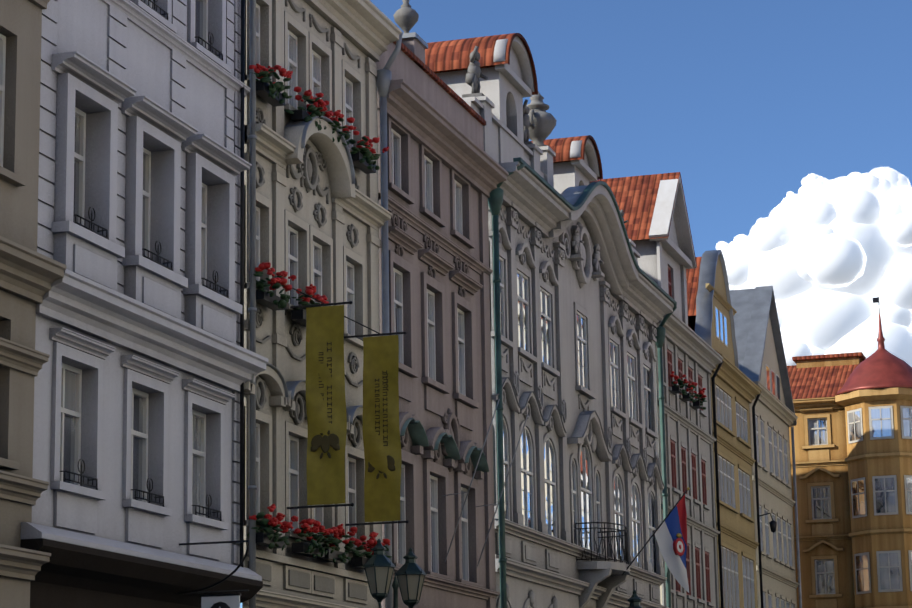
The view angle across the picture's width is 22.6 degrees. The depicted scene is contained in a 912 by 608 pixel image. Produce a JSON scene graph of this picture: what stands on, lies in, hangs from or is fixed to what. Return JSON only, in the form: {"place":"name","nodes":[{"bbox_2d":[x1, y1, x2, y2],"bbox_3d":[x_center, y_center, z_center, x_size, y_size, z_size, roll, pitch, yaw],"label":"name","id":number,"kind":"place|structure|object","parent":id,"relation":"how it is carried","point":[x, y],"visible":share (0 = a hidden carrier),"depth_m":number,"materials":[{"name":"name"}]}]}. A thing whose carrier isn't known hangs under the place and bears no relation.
{"place":"outdoors","nodes":[
{"label":"outdoors","id":0,"kind":"place"},
{"bbox_2d":[0,0,66,607],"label":"house","id":1,"kind":"structure","parent":0,"point":[29,274],"depth_m":30.50,"materials":[{"name":"beige paint"}]},
{"bbox_2d":[20,0,267,607],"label":"house","id":2,"kind":"structure","parent":0,"point":[150,368],"depth_m":34.32,"materials":[{"name":"white paint"}]},
{"bbox_2d":[175,540,248,607],"bbox_3d":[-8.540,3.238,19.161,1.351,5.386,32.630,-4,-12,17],"label":"shop sign","id":3,"kind":"object","parent":2,"relation":"attached to","point":[221,601],"visible":0.96,"depth_m":34.74,"materials":[{"name":"white"}]},
{"bbox_2d":[242,0,402,607],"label":"house","id":4,"kind":"structure","parent":0,"point":[323,216],"depth_m":41.37,"materials":[{"name":"beige paint"}]},
{"bbox_2d":[285,287,353,508],"bbox_3d":[-2.396,1.601,39.670,1.280,4.090,0.127,-4,-12,17],"label":"banner","id":5,"kind":"object","parent":4,"relation":"attached to","point":[326,412],"visible":1,"depth_m":39.58,"materials":[{"name":"yellow fabric"}]},
{"bbox_2d":[344,316,408,525],"bbox_3d":[-1.515,2.163,42.482,1.280,4.090,0.130,-4,-12,17],"label":"banner","id":6,"kind":"object","parent":4,"relation":"attached to","point":[382,451],"visible":1,"depth_m":42.40,"materials":[{"name":"yellow fabric"}]},
{"bbox_2d":[375,0,527,607],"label":"house","id":7,"kind":"structure","parent":0,"point":[447,173],"depth_m":48.94,"materials":[{"name":"pink paint"}]},
{"bbox_2d":[425,33,676,607],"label":"building","id":8,"kind":"structure","parent":0,"point":[582,303],"depth_m":59.05,"materials":[{"name":"grey paint"}]},
{"bbox_2d":[622,487,689,592],"bbox_3d":[5.297,6.218,60.130,1.939,2.817,0.249,2,-12,-13],"label":"flag","id":9,"kind":"object","parent":8,"relation":"attached to","point":[670,532],"visible":1,"depth_m":60.25,"materials":[{"name":"multicoloured fabric"}]},
{"bbox_2d":[240,0,911,607],"label":"sky","id":10,"kind":"structure","parent":0,"point":[746,100],"materials":[{"name":"blue"}]},
{"bbox_2d":[591,172,723,607],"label":"house","id":11,"kind":"structure","parent":0,"point":[653,207],"depth_m":74.51,"materials":[{"name":"grey paint"}]},
{"bbox_2d":[686,250,763,607],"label":"house","id":12,"kind":"structure","parent":0,"point":[712,311],"depth_m":82.41,"materials":[{"name":"yellow paint"}]},
{"bbox_2d":[660,286,801,607],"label":"house","id":13,"kind":"structure","parent":0,"point":[761,358],"depth_m":91.67,"materials":[{"name":"beige paint"}]},
{"bbox_2d":[716,166,911,366],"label":"cloud","id":14,"kind":"structure","parent":0,"point":[828,260],"depth_m":4103.20,"materials":[{"name":"white"}]},
{"bbox_2d":[787,297,911,607],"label":"yellow house","id":15,"kind":"structure","parent":0,"point":[853,440],"depth_m":97.00,"materials":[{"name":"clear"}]},
{"label":"ground","id":16,"kind":"structure","parent":0,"visible":0},
{"bbox_2d":[362,539,426,607],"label":"double street lamp","id":17,"kind":"object","parent":16,"relation":"on","point":[379,566],"visible":1,"depth_m":34.50,"materials":[{"name":"green metal"}]},
{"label":"street","id":18,"kind":"structure","parent":0,"visible":0},
{"bbox_2d":[627,589,641,607],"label":"street lamp","id":19,"kind":"object","parent":18,"relation":"on","point":[634,600],"visible":1,"depth_m":33.39,"materials":[{"name":"green metal"}]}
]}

